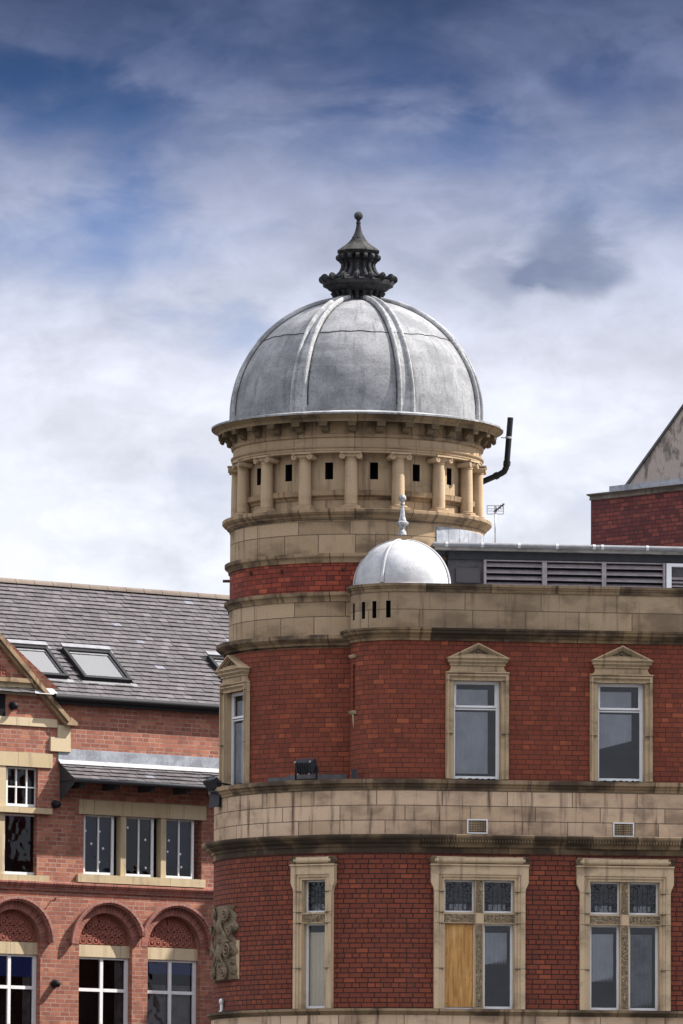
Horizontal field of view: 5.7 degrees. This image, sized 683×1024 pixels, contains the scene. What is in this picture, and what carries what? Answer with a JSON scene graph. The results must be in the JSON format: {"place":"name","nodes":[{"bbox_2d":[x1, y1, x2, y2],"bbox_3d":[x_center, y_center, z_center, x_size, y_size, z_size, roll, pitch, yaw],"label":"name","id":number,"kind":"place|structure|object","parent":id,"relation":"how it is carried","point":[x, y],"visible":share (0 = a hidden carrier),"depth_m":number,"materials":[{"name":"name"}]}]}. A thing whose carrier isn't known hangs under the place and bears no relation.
{"place":"outdoors","nodes":[
{"label":"outdoors","id":0,"kind":"place"},
{"bbox_2d":[0,0,682,594],"label":"sky","id":1,"kind":"structure","parent":0,"point":[180,179],"materials":[{"name":"blue"}]},
{"bbox_2d":[586,404,682,546],"bbox_3d":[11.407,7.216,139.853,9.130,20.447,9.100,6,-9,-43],"label":"brick block with gable","id":2,"kind":"structure","parent":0,"point":[643,506],"depth_m":139.87,"materials":[{"name":"red brick"}]},
{"label":"ground","id":3,"kind":"structure","parent":0,"visible":0},
{"bbox_2d":[0,577,229,1023],"bbox_3d":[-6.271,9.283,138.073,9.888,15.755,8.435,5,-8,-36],"label":"slate roofed brick building","id":4,"kind":"structure","parent":3,"relation":"on","point":[109,733],"depth_m":135.54,"materials":[{"name":"brick"}]},
{"bbox_2d":[8,701,17,709],"bbox_3d":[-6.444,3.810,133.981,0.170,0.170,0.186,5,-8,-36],"label":"wall lamp","id":5,"kind":"object","parent":4,"relation":"attached to","point":[12,705],"visible":1,"depth_m":133.94,"materials":[{"name":"black plastic"}]},
{"bbox_2d":[0,953,35,1023],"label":"window","id":6,"kind":"structure","parent":4,"relation":"in","point":[17,971],"depth_m":133.94,"materials":[{"name":"black glass"}]},
{"bbox_2d":[4,813,34,874],"bbox_3d":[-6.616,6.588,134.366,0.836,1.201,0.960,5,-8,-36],"label":"window","id":7,"kind":"structure","parent":4,"relation":"in","point":[18,827],"depth_m":134.67,"materials":[{"name":"black glass"}]},
{"bbox_2d":[6,766,35,807],"bbox_3d":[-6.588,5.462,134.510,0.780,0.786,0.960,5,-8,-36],"label":"window","id":8,"kind":"structure","parent":4,"relation":"in","point":[20,781],"depth_m":134.57,"materials":[{"name":"white paint"}]},
{"bbox_2d":[7,639,73,681],"bbox_3d":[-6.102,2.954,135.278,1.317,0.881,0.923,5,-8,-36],"label":"roof window","id":9,"kind":"structure","parent":4,"relation":"in","point":[38,653],"depth_m":135.52,"materials":[{"name":"grey glass"}]},
{"bbox_2d":[50,979,60,987],"bbox_3d":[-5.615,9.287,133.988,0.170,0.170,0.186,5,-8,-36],"label":"wall lamp","id":10,"kind":"object","parent":4,"relation":"attached to","point":[54,983],"visible":1,"depth_m":133.95,"materials":[{"name":"grey metal"}]},
{"bbox_2d":[51,800,60,807],"bbox_3d":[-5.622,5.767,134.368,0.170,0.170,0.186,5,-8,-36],"label":"wall lamp","id":11,"kind":"object","parent":4,"relation":"attached to","point":[55,804],"visible":1,"depth_m":134.32,"materials":[{"name":"grey metal"}]},
{"bbox_2d":[83,814,113,874],"bbox_3d":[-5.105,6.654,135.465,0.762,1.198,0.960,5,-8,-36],"label":"window","id":12,"kind":"structure","parent":4,"relation":"in","point":[98,859],"depth_m":135.19,"materials":[{"name":"grey glass"}]},
{"bbox_2d":[60,643,137,686],"bbox_3d":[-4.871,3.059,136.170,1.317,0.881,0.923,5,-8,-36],"label":"roof window","id":13,"kind":"structure","parent":4,"relation":"in","point":[94,663],"depth_m":136.22,"materials":[{"name":"grey glass"}]},
{"bbox_2d":[78,957,127,1023],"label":"window","id":14,"kind":"structure","parent":4,"relation":"in","point":[103,982],"depth_m":135.75,"materials":[{"name":"black glass"}]},
{"bbox_2d":[114,817,153,876],"bbox_3d":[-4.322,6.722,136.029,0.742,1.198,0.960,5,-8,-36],"label":"window","id":15,"kind":"structure","parent":4,"relation":"in","point":[139,831],"depth_m":136.14,"materials":[{"name":"grey glass"}]},
{"bbox_2d":[147,959,195,1023],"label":"window","id":16,"kind":"structure","parent":4,"relation":"in","point":[171,983],"depth_m":136.02,"materials":[{"name":"grey glass"}]},
{"bbox_2d":[153,819,193,878],"bbox_3d":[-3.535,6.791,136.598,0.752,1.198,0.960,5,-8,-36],"label":"window","id":17,"kind":"structure","parent":4,"relation":"in","point":[179,833],"depth_m":136.35,"materials":[{"name":"grey glass"}]},
{"bbox_2d":[205,651,223,679],"bbox_3d":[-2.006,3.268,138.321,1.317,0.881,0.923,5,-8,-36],"label":"roof window","id":18,"kind":"structure","parent":4,"relation":"in","point":[215,659],"depth_m":138.33,"materials":[{"name":"white glass"}]},
{"bbox_2d":[202,211,682,1023],"bbox_3d":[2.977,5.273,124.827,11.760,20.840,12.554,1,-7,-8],"label":"domed corner building","id":19,"kind":"structure","parent":3,"relation":"on","point":[480,821],"depth_m":119.17,"materials":[{"name":"red brick"}]},
{"bbox_2d":[207,791,221,807],"bbox_3d":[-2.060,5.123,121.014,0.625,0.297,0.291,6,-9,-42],"label":"floodlight","id":20,"kind":"object","parent":19,"relation":"attached to","point":[215,800],"visible":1,"depth_m":120.83,"materials":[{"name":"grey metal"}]},
{"bbox_2d":[202,776,230,790],"bbox_3d":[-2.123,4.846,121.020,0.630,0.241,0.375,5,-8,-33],"label":"floodlight","id":21,"kind":"object","parent":19,"relation":"attached to","point":[211,783],"visible":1,"depth_m":120.85,"materials":[{"name":"grey metal"}]},
{"bbox_2d":[219,998,231,1011],"bbox_3d":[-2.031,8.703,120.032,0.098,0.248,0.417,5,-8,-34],"label":"security sensor","id":22,"kind":"object","parent":19,"relation":"attached to","point":[221,1001],"visible":1,"depth_m":120.13,"materials":[{"name":"white paint"}]},
{"bbox_2d":[215,655,249,786],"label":"window","id":23,"kind":"structure","parent":19,"relation":"in","point":[234,750],"depth_m":121.22,"materials":[{"name":"stone"}]},
{"bbox_2d":[294,758,318,779],"bbox_3d":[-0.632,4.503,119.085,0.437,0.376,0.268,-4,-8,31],"label":"floodlight","id":24,"kind":"object","parent":19,"relation":"on","point":[306,766],"visible":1,"depth_m":119.02,"materials":[{"name":"grey metal"}]},
{"bbox_2d":[289,856,337,1008],"bbox_3d":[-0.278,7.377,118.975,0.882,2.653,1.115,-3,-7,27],"label":"window","id":25,"kind":"structure","parent":19,"relation":"in","point":[313,952],"depth_m":118.64,"materials":[{"name":"stone"}]},
{"bbox_2d":[445,643,509,779],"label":"window","id":26,"kind":"structure","parent":19,"relation":"in","point":[476,710],"depth_m":118.87,"materials":[{"name":"stone"}]},
{"bbox_2d":[429,856,529,1009],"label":"window","id":27,"kind":"structure","parent":19,"relation":"in","point":[479,941],"depth_m":118.44,"materials":[{"name":"stone"}]},
{"bbox_2d":[487,503,504,542],"bbox_3d":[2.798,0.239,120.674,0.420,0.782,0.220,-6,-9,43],"label":"tv aerial","id":28,"kind":"object","parent":19,"relation":"on","point":[495,508],"visible":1,"depth_m":120.76,"materials":[{"name":"metal"}]},
{"bbox_2d":[483,417,512,483],"bbox_3d":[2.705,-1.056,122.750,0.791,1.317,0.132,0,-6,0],"label":"flue pipe","id":29,"kind":"object","parent":19,"relation":"attached to","point":[505,468],"visible":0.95,"depth_m":122.70,"materials":[{"name":"black plastic"}]},
{"bbox_2d":[589,646,653,781],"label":"window","id":30,"kind":"structure","parent":19,"relation":"in","point":[621,715],"depth_m":119.25,"materials":[{"name":"stone"}]},
{"bbox_2d":[575,858,674,1010],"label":"window","id":31,"kind":"structure","parent":19,"relation":"in","point":[625,927],"depth_m":118.84,"materials":[{"name":"stone"}]},
{"bbox_2d":[665,563,682,587],"bbox_3d":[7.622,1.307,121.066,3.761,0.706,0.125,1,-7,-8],"label":"window","id":32,"kind":"structure","parent":19,"relation":"in","point":[668,566],"depth_m":120.80,"materials":[{"name":"white paint"}]}
]}

